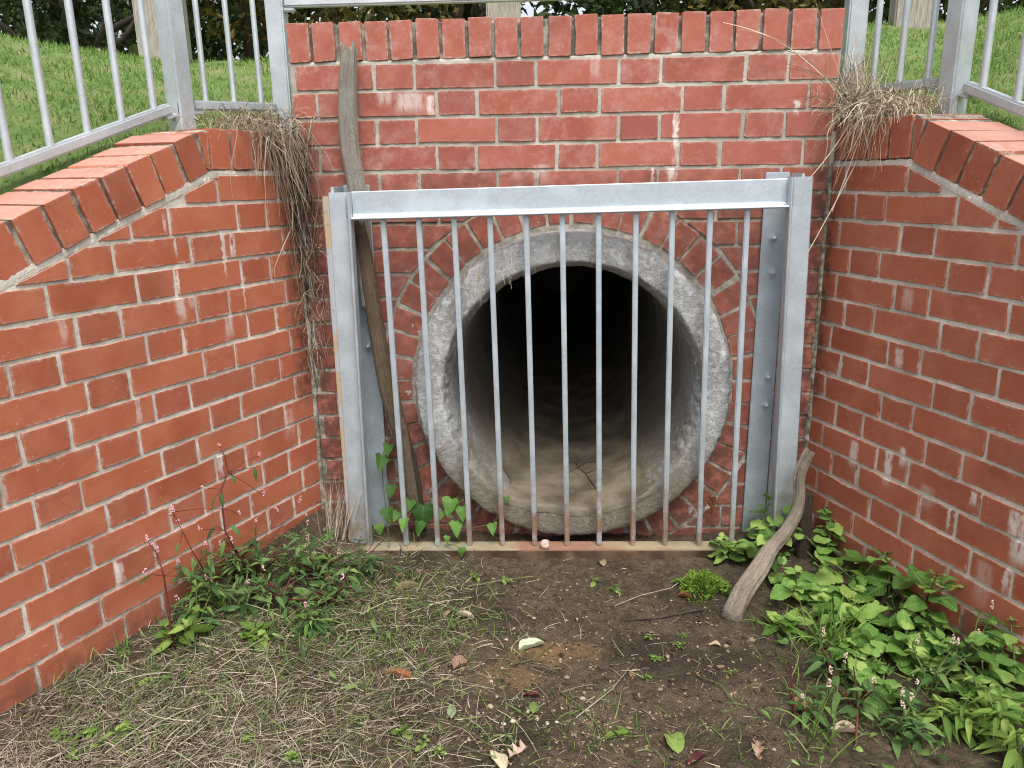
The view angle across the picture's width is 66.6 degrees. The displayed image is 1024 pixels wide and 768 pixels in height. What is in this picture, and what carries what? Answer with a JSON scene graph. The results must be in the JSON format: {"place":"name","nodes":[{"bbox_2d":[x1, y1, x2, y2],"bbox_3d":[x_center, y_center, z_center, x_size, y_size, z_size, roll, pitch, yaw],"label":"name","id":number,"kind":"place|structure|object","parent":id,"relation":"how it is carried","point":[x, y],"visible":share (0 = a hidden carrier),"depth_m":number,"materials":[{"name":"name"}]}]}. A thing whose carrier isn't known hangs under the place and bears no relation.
{"place":"outdoors","nodes":[
{"label":"outdoors","id":0,"kind":"place"},
{"bbox_2d":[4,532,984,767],"bbox_3d":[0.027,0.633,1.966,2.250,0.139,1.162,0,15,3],"label":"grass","id":1,"kind":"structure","parent":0,"point":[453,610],"depth_m":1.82,"materials":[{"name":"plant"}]},
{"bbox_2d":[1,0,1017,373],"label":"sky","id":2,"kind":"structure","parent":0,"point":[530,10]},
{"bbox_2d":[0,508,1023,767],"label":"ground","id":3,"kind":"structure","parent":0,"point":[628,586],"depth_m":1.85,"materials":[{"name":"soil"}]},
{"bbox_2d":[73,726,102,744],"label":"seedling","id":4,"kind":"object","parent":3,"relation":"on","point":[93,729],"visible":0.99,"depth_m":1.65,"materials":[{"name":"green plant"}]},
{"bbox_2d":[104,721,131,742],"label":"seedling","id":5,"kind":"object","parent":3,"relation":"on","point":[123,725],"visible":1,"depth_m":1.66,"materials":[{"name":"green plant"}]},
{"bbox_2d":[0,128,321,716],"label":"brick wing wall","id":6,"kind":"structure","parent":3,"relation":"on","point":[153,352],"depth_m":1.91,"materials":[{"name":"brick"}]},
{"bbox_2d":[154,0,196,130],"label":"railing post","id":7,"kind":"object","parent":6,"relation":"on","point":[169,14],"depth_m":2.18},
{"bbox_2d":[0,0,176,178],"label":"metal railing","id":8,"kind":"object","parent":7,"relation":"attached to","point":[10,164],"visible":0.97,"depth_m":1.95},
{"bbox_2d":[264,0,293,132],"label":"railing post","id":9,"kind":"object","parent":6,"relation":"on","point":[276,15],"depth_m":2.44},
{"bbox_2d":[192,0,279,115],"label":"metal railing","id":10,"kind":"object","parent":9,"relation":"attached to","point":[205,103],"visible":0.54,"depth_m":2.33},
{"bbox_2d":[284,0,565,12],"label":"metal railing","id":11,"kind":"object","parent":9,"relation":"attached to","point":[291,5],"visible":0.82,"depth_m":2.40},
{"bbox_2d":[281,211,333,391],"bbox_3d":[-0.594,-0.237,2.362,0.262,0.562,0.137,-2,15,-5],"label":"dry root tangle","id":12,"kind":"object","parent":6,"relation":"attached to","point":[313,343],"visible":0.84,"depth_m":2.37,"materials":[{"name":"plant"}]},
{"bbox_2d":[135,534,208,647],"bbox_3d":[-0.837,0.500,1.930,0.165,0.300,0.064,-13,19,-37],"label":"knotweed","id":13,"kind":"object","parent":3,"relation":"on","point":[185,570],"visible":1,"depth_m":1.92,"materials":[{"name":"green plant"}]},
{"bbox_2d":[149,616,215,658],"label":"broadleaf weed","id":14,"kind":"object","parent":3,"relation":"on","point":[188,635],"visible":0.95,"depth_m":1.93,"materials":[{"name":"green plant"}]},
{"bbox_2d":[167,573,226,629],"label":"knotweed","id":15,"kind":"object","parent":3,"relation":"on","point":[193,611],"visible":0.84,"depth_m":2.02,"materials":[{"name":"green plant"}]},
{"bbox_2d":[168,559,228,611],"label":"knotweed","id":16,"kind":"object","parent":3,"relation":"on","point":[213,587],"visible":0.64,"depth_m":2.06,"materials":[{"name":"green plant"}]},
{"bbox_2d":[191,540,229,590],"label":"knotweed","id":17,"kind":"object","parent":3,"relation":"on","point":[210,565],"visible":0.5,"depth_m":2.13,"materials":[{"name":"green plant"}]},
{"bbox_2d":[199,565,272,618],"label":"knotweed","id":18,"kind":"object","parent":3,"relation":"on","point":[243,607],"visible":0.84,"depth_m":2.06,"materials":[{"name":"green plant"}]},
{"bbox_2d":[208,536,263,582],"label":"knotweed","id":19,"kind":"object","parent":3,"relation":"on","point":[234,566],"visible":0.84,"depth_m":2.17,"materials":[{"name":"green plant"}]},
{"bbox_2d":[171,443,301,571],"bbox_3d":[-0.744,0.333,2.159,0.090,0.376,0.472,9,18,32],"label":"knotweed","id":20,"kind":"object","parent":3,"relation":"on","point":[233,527],"visible":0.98,"depth_m":2.11,"materials":[{"name":"green plant"}]},
{"bbox_2d":[238,621,272,649],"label":"broadleaf weed","id":21,"kind":"object","parent":3,"relation":"on","point":[261,633],"visible":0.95,"depth_m":1.97,"materials":[{"name":"green plant"}]},
{"bbox_2d":[216,518,299,585],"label":"knotweed","id":22,"kind":"object","parent":3,"relation":"on","point":[261,561],"visible":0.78,"depth_m":2.20,"materials":[{"name":"green plant"}]},
{"bbox_2d":[251,565,307,612],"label":"knotweed","id":23,"kind":"object","parent":3,"relation":"on","point":[284,601],"visible":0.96,"depth_m":2.10,"materials":[{"name":"green plant"}]},
{"bbox_2d":[250,520,330,585],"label":"knotweed","id":24,"kind":"object","parent":3,"relation":"on","point":[303,559],"visible":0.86,"depth_m":2.23,"materials":[{"name":"green plant"}]},
{"bbox_2d":[289,598,340,641],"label":"knotweed","id":25,"kind":"object","parent":3,"relation":"on","point":[307,621],"visible":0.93,"depth_m":2.00,"materials":[{"name":"green plant"}]},
{"bbox_2d":[280,527,355,579],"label":"knotweed","id":26,"kind":"object","parent":3,"relation":"on","point":[325,558],"visible":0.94,"depth_m":2.23,"materials":[{"name":"green plant"}]},
{"bbox_2d":[179,527,461,689],"bbox_3d":[-0.501,0.575,2.088,0.648,0.151,0.768,-15,20,-42],"label":"leaf cover","id":27,"kind":"object","parent":3,"relation":"on","point":[355,587],"visible":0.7,"depth_m":2.11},
{"bbox_2d":[300,565,360,611],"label":"knotweed","id":28,"kind":"object","parent":3,"relation":"on","point":[336,591],"visible":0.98,"depth_m":2.13,"materials":[{"name":"green plant"}]},
{"bbox_2d":[314,470,360,541],"bbox_3d":[-0.540,0.366,2.506,0.183,0.243,0.193,0,15,3],"label":"dry grass bundle","id":29,"kind":"object","parent":3,"relation":"on","point":[338,528],"visible":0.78,"depth_m":2.48,"materials":[{"name":"plant"}]},
{"bbox_2d":[272,523,411,570],"bbox_3d":[-0.557,0.479,2.366,0.543,0.173,0.317,-2,15,-4],"label":"dry grass bundle","id":30,"kind":"object","parent":3,"relation":"on","point":[356,557],"visible":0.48,"depth_m":2.33,"materials":[{"name":"plant"}]},
{"bbox_2d":[330,544,388,588],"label":"knotweed","id":31,"kind":"object","parent":3,"relation":"on","point":[370,562],"visible":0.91,"depth_m":2.28,"materials":[{"name":"green plant"}]},
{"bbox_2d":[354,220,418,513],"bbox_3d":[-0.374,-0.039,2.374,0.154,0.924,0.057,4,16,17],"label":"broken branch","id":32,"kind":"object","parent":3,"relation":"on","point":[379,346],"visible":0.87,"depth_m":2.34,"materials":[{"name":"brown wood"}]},
{"bbox_2d":[373,441,401,539],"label":"bindweed","id":33,"kind":"object","parent":3,"relation":"on","point":[381,463],"visible":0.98,"depth_m":2.49,"materials":[{"name":"green plant"}]},
{"bbox_2d":[382,668,412,680],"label":"fallen leaf","id":34,"kind":"object","parent":3,"relation":"on","point":[406,674],"visible":0.93,"depth_m":1.84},
{"bbox_2d":[395,581,419,592],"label":"fallen leaf","id":35,"kind":"object","parent":3,"relation":"on","point":[403,584],"visible":0.83,"depth_m":2.22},
{"bbox_2d":[404,416,425,532],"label":"dark branch","id":36,"kind":"object","parent":3,"relation":"on","point":[418,480],"visible":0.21,"depth_m":2.47,"materials":[{"name":"brown wood"}]},
{"bbox_2d":[398,497,445,541],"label":"bindweed","id":37,"kind":"object","parent":3,"relation":"on","point":[423,515],"visible":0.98,"depth_m":2.46,"materials":[{"name":"green plant"}]},
{"bbox_2d":[451,655,469,669],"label":"fallen leaf","id":38,"kind":"object","parent":3,"relation":"on","point":[456,664],"visible":0.98,"depth_m":1.88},
{"bbox_2d":[0,531,940,767],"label":"straw","id":39,"kind":"object","parent":3,"relation":"on","point":[94,755],"visible":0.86,"depth_m":1.72,"materials":[{"name":"plant"}]},
{"bbox_2d":[14,562,980,767],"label":"litter","id":40,"kind":"object","parent":3,"relation":"on","point":[663,740],"visible":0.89,"depth_m":1.80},
{"bbox_2d":[490,750,507,767],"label":"fallen leaf","id":41,"kind":"object","parent":3,"relation":"on","point":[500,760],"visible":0.99,"depth_m":1.57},
{"bbox_2d":[519,638,545,650],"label":"fallen leaf","id":42,"kind":"object","parent":3,"relation":"on","point":[527,643],"visible":0.99,"depth_m":1.95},
{"bbox_2d":[286,8,845,536],"bbox_3d":[0.146,-0.224,2.480,1.617,1.715,0.226,0,15,3],"label":"brick headwall","id":43,"kind":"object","parent":3,"relation":"on","point":[540,100],"visible":0.65,"depth_m":2.24,"materials":[{"name":"brick"}]},
{"bbox_2d":[163,99,335,344],"bbox_3d":[-0.722,-0.467,2.323,0.507,0.728,0.511,0,15,3],"label":"dead grass tussock","id":44,"kind":"object","parent":43,"relation":"attached to","point":[252,123],"visible":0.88,"depth_m":2.21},
{"bbox_2d":[288,130,325,321],"bbox_3d":[-0.619,-0.417,2.345,0.117,0.663,0.049,0,15,3],"label":"woody root","id":45,"kind":"object","parent":43,"relation":"attached to","point":[300,213],"visible":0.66,"depth_m":2.31,"materials":[{"name":"brown plant"}]},
{"bbox_2d":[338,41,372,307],"bbox_3d":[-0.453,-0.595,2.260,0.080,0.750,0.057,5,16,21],"label":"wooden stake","id":46,"kind":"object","parent":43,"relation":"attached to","point":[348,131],"visible":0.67,"depth_m":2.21,"materials":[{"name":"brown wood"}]},
{"bbox_2d":[322,184,389,540],"bbox_3d":[-0.486,-0.035,2.408,0.066,1.125,0.157,11,19,38],"label":"grate bracket","id":47,"kind":"object","parent":43,"relation":"attached to","point":[375,429],"visible":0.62,"depth_m":2.45,"materials":[{"name":"metal"}]},
{"bbox_2d":[742,172,804,531],"bbox_3d":[0.793,-0.044,2.333,0.063,1.142,0.135,-9,17,-29],"label":"grate bracket","id":48,"kind":"object","parent":43,"relation":"attached to","point":[766,329],"visible":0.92,"depth_m":2.37,"materials":[{"name":"metal"}]},
{"bbox_2d":[328,176,812,560],"bbox_3d":[0.158,-0.005,2.293,1.376,1.131,0.061,-1,15,4],"label":"pipe grate","id":49,"kind":"object","parent":3,"relation":"on","point":[792,196],"visible":0.84,"depth_m":2.25,"materials":[{"name":"metal"}]},
{"bbox_2d":[442,496,509,542],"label":"bindweed","id":50,"kind":"object","parent":49,"relation":"attached to","point":[449,504],"visible":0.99,"depth_m":2.43,"materials":[{"name":"green plant"}]},
{"bbox_2d":[415,229,732,535],"bbox_3d":[0.313,-0.567,4.558,0.965,0.960,4.590,0,15,3],"label":"concrete pipe","id":51,"kind":"object","parent":3,"relation":"on","point":[616,296],"visible":0.81,"depth_m":2.62,"materials":[{"name":"concrete"}]},
{"bbox_2d":[429,233,593,343],"bbox_3d":[0.011,-0.276,2.276,0.513,0.316,0.133,0,15,3],"label":"dry grass fringe","id":52,"kind":"object","parent":51,"relation":"hanging from","point":[486,276],"visible":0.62,"depth_m":2.26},
{"bbox_2d":[624,605,720,620],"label":"twig","id":53,"kind":"object","parent":3,"relation":"on","point":[643,618],"visible":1,"depth_m":2.07,"materials":[{"name":"wood"}]},
{"bbox_2d":[664,732,684,752],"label":"fallen leaf","id":54,"kind":"object","parent":3,"relation":"on","point":[677,746],"visible":0.99,"depth_m":1.61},
{"bbox_2d":[671,568,731,606],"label":"moss clump","id":55,"kind":"object","parent":3,"relation":"on","point":[694,579],"visible":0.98,"depth_m":2.19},
{"bbox_2d":[707,532,747,563],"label":"broadleaf weed","id":56,"kind":"object","parent":3,"relation":"on","point":[733,554],"visible":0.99,"depth_m":2.33,"materials":[{"name":"green plant"}]},
{"bbox_2d":[737,493,791,571],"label":"broadleaf weed","id":57,"kind":"object","parent":3,"relation":"on","point":[764,534],"visible":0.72,"depth_m":2.35,"materials":[{"name":"green plant"}]},
{"bbox_2d":[721,447,814,622],"bbox_3d":[0.707,0.407,2.167,0.082,0.385,0.434,12,20,41],"label":"driftwood branch","id":58,"kind":"object","parent":3,"relation":"on","point":[746,586],"visible":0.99,"depth_m":2.19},
{"bbox_2d":[762,608,812,640],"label":"broadleaf weed","id":59,"kind":"object","parent":3,"relation":"on","point":[789,617],"visible":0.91,"depth_m":1.99,"materials":[{"name":"green plant"}]},
{"bbox_2d":[768,556,830,602],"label":"broadleaf weed","id":60,"kind":"object","parent":3,"relation":"on","point":[785,586],"visible":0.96,"depth_m":2.13,"materials":[{"name":"green plant"}]},
{"bbox_2d":[795,490,813,559],"bbox_3d":[0.877,0.433,2.329,0.056,0.235,0.046,-10,18,-32],"label":"rotten stump","id":61,"kind":"object","parent":3,"relation":"on","point":[803,550],"visible":0.68,"depth_m":2.31,"materials":[{"name":"brown wood"}]},
{"bbox_2d":[785,678,837,730],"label":"knotweed","id":62,"kind":"object","parent":3,"relation":"on","point":[814,712],"visible":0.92,"depth_m":1.67,"materials":[{"name":"green plant"}]},
{"bbox_2d":[780,507,845,564],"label":"broadleaf weed","id":63,"kind":"object","parent":3,"relation":"on","point":[818,542],"visible":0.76,"depth_m":2.31,"materials":[{"name":"green plant"}]},
{"bbox_2d":[768,675,869,762],"bbox_3d":[0.627,0.675,1.569,0.146,0.164,0.155,-7,16,-22],"label":"grass tuft","id":64,"kind":"object","parent":3,"relation":"on","point":[825,734],"visible":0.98,"depth_m":1.60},
{"bbox_2d":[770,586,879,660],"bbox_3d":[0.780,0.559,1.920,0.226,0.207,0.232,-12,19,-37],"label":"grass tuft","id":65,"kind":"object","parent":3,"relation":"on","point":[831,634],"visible":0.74,"depth_m":1.92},
{"bbox_2d":[802,627,857,693],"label":"knotweed","id":66,"kind":"object","parent":3,"relation":"on","point":[818,661],"visible":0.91,"depth_m":1.80,"materials":[{"name":"green plant"}]},
{"bbox_2d":[802,580,867,619],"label":"broadleaf weed","id":67,"kind":"object","parent":3,"relation":"on","point":[827,592],"visible":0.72,"depth_m":2.08,"materials":[{"name":"green plant"}]},
{"bbox_2d":[818,638,872,674],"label":"broadleaf weed","id":68,"kind":"object","parent":3,"relation":"on","point":[861,647],"visible":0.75,"depth_m":1.85,"materials":[{"name":"green plant"}]},
{"bbox_2d":[830,720,861,733],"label":"fallen leaf","id":69,"kind":"object","parent":3,"relation":"on","point":[850,729],"visible":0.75,"depth_m":1.64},
{"bbox_2d":[807,666,888,719],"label":"knotweed","id":70,"kind":"object","parent":3,"relation":"on","point":[868,686],"visible":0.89,"depth_m":1.68,"materials":[{"name":"green plant"}]},
{"bbox_2d":[807,584,902,639],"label":"broadleaf weed","id":71,"kind":"object","parent":3,"relation":"on","point":[871,611],"visible":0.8,"depth_m":1.99,"materials":[{"name":"green plant"}]},
{"bbox_2d":[812,547,901,586],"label":"broadleaf weed","id":72,"kind":"object","parent":3,"relation":"on","point":[826,575],"visible":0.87,"depth_m":2.17,"materials":[{"name":"green plant"}]},
{"bbox_2d":[837,643,890,673],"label":"broadleaf weed","id":73,"kind":"object","parent":3,"relation":"on","point":[880,668],"visible":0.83,"depth_m":1.82,"materials":[{"name":"green plant"}]},
{"bbox_2d":[848,661,921,714],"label":"broadleaf weed","id":74,"kind":"object","parent":3,"relation":"on","point":[866,672],"visible":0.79,"depth_m":1.73,"materials":[{"name":"green plant"}]},
{"bbox_2d":[761,548,1012,767],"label":"leaf cover","id":75,"kind":"object","parent":3,"relation":"on","point":[854,712],"visible":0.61,"depth_m":1.68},
{"bbox_2d":[855,555,926,612],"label":"broadleaf weed","id":76,"kind":"object","parent":3,"relation":"on","point":[876,579],"visible":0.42,"depth_m":2.11,"materials":[{"name":"green plant"}]},
{"bbox_2d":[860,608,933,676],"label":"broadleaf weed","id":77,"kind":"object","parent":3,"relation":"on","point":[882,643],"visible":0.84,"depth_m":1.86,"materials":[{"name":"green plant"}]},
{"bbox_2d":[876,679,933,759],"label":"knotweed","id":78,"kind":"object","parent":3,"relation":"on","point":[896,745],"visible":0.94,"depth_m":1.62,"materials":[{"name":"green plant"}]},
{"bbox_2d":[805,114,1023,673],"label":"brick wing wall","id":79,"kind":"structure","parent":3,"relation":"on","point":[916,441],"depth_m":1.95,"materials":[{"name":"brick"}]},
{"bbox_2d":[714,4,975,252],"bbox_3d":[0.961,-0.694,2.147,0.617,0.640,0.571,11,19,38],"label":"dead grass tussock","id":80,"kind":"object","parent":79,"relation":"on","point":[877,105],"visible":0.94,"depth_m":2.07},
{"bbox_2d":[935,0,979,113],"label":"railing post","id":81,"kind":"object","parent":79,"relation":"on","point":[960,34],"depth_m":2.04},
{"bbox_2d":[958,0,1023,117],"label":"metal railing","id":82,"kind":"object","parent":81,"relation":"attached to","point":[982,91],"visible":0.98,"depth_m":1.95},
{"bbox_2d":[884,687,947,754],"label":"knotweed","id":83,"kind":"object","parent":3,"relation":"on","point":[917,744],"visible":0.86,"depth_m":1.60,"materials":[{"name":"green plant"}]},
{"bbox_2d":[889,564,963,633],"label":"broadleaf weed","id":84,"kind":"object","parent":3,"relation":"on","point":[912,604],"visible":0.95,"depth_m":1.92,"materials":[{"name":"green plant"}]},
{"bbox_2d":[899,611,973,665],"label":"broadleaf weed","id":85,"kind":"object","parent":3,"relation":"on","point":[938,638],"visible":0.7,"depth_m":1.87,"materials":[{"name":"green plant"}]},
{"bbox_2d":[904,645,975,688],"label":"broadleaf weed","id":86,"kind":"object","parent":3,"relation":"on","point":[957,679],"visible":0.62,"depth_m":1.77,"materials":[{"name":"green plant"}]},
{"bbox_2d":[907,634,975,697],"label":"knotweed","id":87,"kind":"object","parent":3,"relation":"on","point":[926,680],"visible":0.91,"depth_m":1.75,"materials":[{"name":"green plant"}]},
{"bbox_2d":[906,688,1002,747],"bbox_3d":[0.917,0.703,1.628,0.152,0.126,0.152,0,15,3],"label":"willowherb","id":88,"kind":"object","parent":3,"relation":"on","point":[947,728],"visible":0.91,"depth_m":1.61,"materials":[{"name":"green plant"}]},
{"bbox_2d":[952,600,1002,668],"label":"knotweed","id":89,"kind":"object","parent":3,"relation":"on","point":[976,627],"visible":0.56,"depth_m":1.82,"materials":[{"name":"green plant"}]},
{"bbox_2d":[934,669,1023,718],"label":"broadleaf weed","id":90,"kind":"object","parent":3,"relation":"on","point":[1018,699],"visible":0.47,"depth_m":1.68,"materials":[{"name":"green plant"}]},
{"bbox_2d":[946,629,1016,689],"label":"knotweed","id":91,"kind":"object","parent":3,"relation":"on","point":[954,656],"visible":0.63,"depth_m":1.74,"materials":[{"name":"green plant"}]},
{"bbox_2d":[947,670,1021,753],"bbox_3d":[0.976,0.692,1.619,0.153,0.131,0.148,-7,16,-21],"label":"willowherb","id":92,"kind":"object","parent":3,"relation":"on","point":[986,718],"visible":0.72,"depth_m":1.59,"materials":[{"name":"green plant"}]},
{"bbox_2d":[947,616,1023,689],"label":"broadleaf weed","id":93,"kind":"object","parent":3,"relation":"on","point":[1005,669],"visible":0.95,"depth_m":1.75,"materials":[{"name":"green plant"}]},
{"bbox_2d":[965,687,1023,767],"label":"willowherb","id":94,"kind":"object","parent":3,"relation":"on","point":[1014,739],"visible":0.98,"depth_m":1.56,"materials":[{"name":"green plant"}]},
{"bbox_2d":[0,2,1023,194],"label":"grass bank","id":95,"kind":"structure","parent":0,"point":[74,130],"depth_m":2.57,"materials":[{"name":"plant"}]},
{"bbox_2d":[0,0,246,61],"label":"hedge tree","id":96,"kind":"object","parent":95,"relation":"on","point":[56,11],"visible":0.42,"depth_m":8.05,"materials":[{"name":"green plant"}]},
{"bbox_2d":[132,0,192,62],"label":"timber bollard","id":97,"kind":"object","parent":95,"relation":"on","point":[152,28],"depth_m":3.56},
{"bbox_2d":[96,0,368,62],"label":"hedge tree","id":98,"kind":"object","parent":95,"relation":"on","point":[211,47],"visible":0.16,"depth_m":8.74,"materials":[{"name":"green plant"}]},
{"bbox_2d":[187,0,458,60],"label":"hedge tree","id":99,"kind":"object","parent":95,"relation":"on","point":[336,15],"visible":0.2,"depth_m":7.81,"materials":[{"name":"green plant"}]},
{"bbox_2d":[362,1,562,21],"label":"hedge tree","id":100,"kind":"object","parent":95,"relation":"on","point":[466,12],"visible":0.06,"depth_m":8.92,"materials":[{"name":"green plant"}]},
{"bbox_2d":[486,2,520,19],"bbox_3d":[-0.041,-1.897,3.489,0.155,1.010,0.155,-1,15,1],"label":"timber bollard","id":101,"kind":"object","parent":95,"relation":"on","point":[502,9],"depth_m":3.47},
{"bbox_2d":[0,0,1023,61],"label":"hedge","id":102,"kind":"object","parent":95,"relation":"on","point":[557,7],"visible":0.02,"depth_m":13.52,"materials":[{"name":"green plant"}]},
{"bbox_2d":[555,0,742,16],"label":"hedge tree","id":103,"kind":"object","parent":95,"relation":"on","point":[643,6],"visible":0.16,"depth_m":8.71,"materials":[{"name":"green plant"}]},
{"bbox_2d":[654,0,885,14],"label":"hedge tree","id":104,"kind":"object","parent":95,"relation":"on","point":[790,5],"visible":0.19,"depth_m":7.89,"materials":[{"name":"green plant"}]},
{"bbox_2d":[835,0,868,121],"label":"railing post","id":105,"kind":"object","parent":95,"relation":"on","point":[856,11],"depth_m":2.33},
{"bbox_2d":[857,0,939,96],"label":"metal railing","id":106,"kind":"object","parent":105,"relation":"attached to","point":[932,32],"visible":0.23,"depth_m":2.19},
{"bbox_2d":[888,0,932,27],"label":"timber bollard","id":107,"kind":"object","parent":95,"relation":"on","point":[920,13],"depth_m":3.38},
{"bbox_2d":[815,0,1023,23],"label":"hedge tree","id":108,"kind":"object","parent":95,"relation":"on","point":[984,5],"visible":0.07,"depth_m":8.90,"materials":[{"name":"green plant"}]},
{"bbox_2d":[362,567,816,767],"bbox_3d":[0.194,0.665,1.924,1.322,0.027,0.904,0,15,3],"label":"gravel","id":109,"kind":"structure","parent":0,"point":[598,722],"depth_m":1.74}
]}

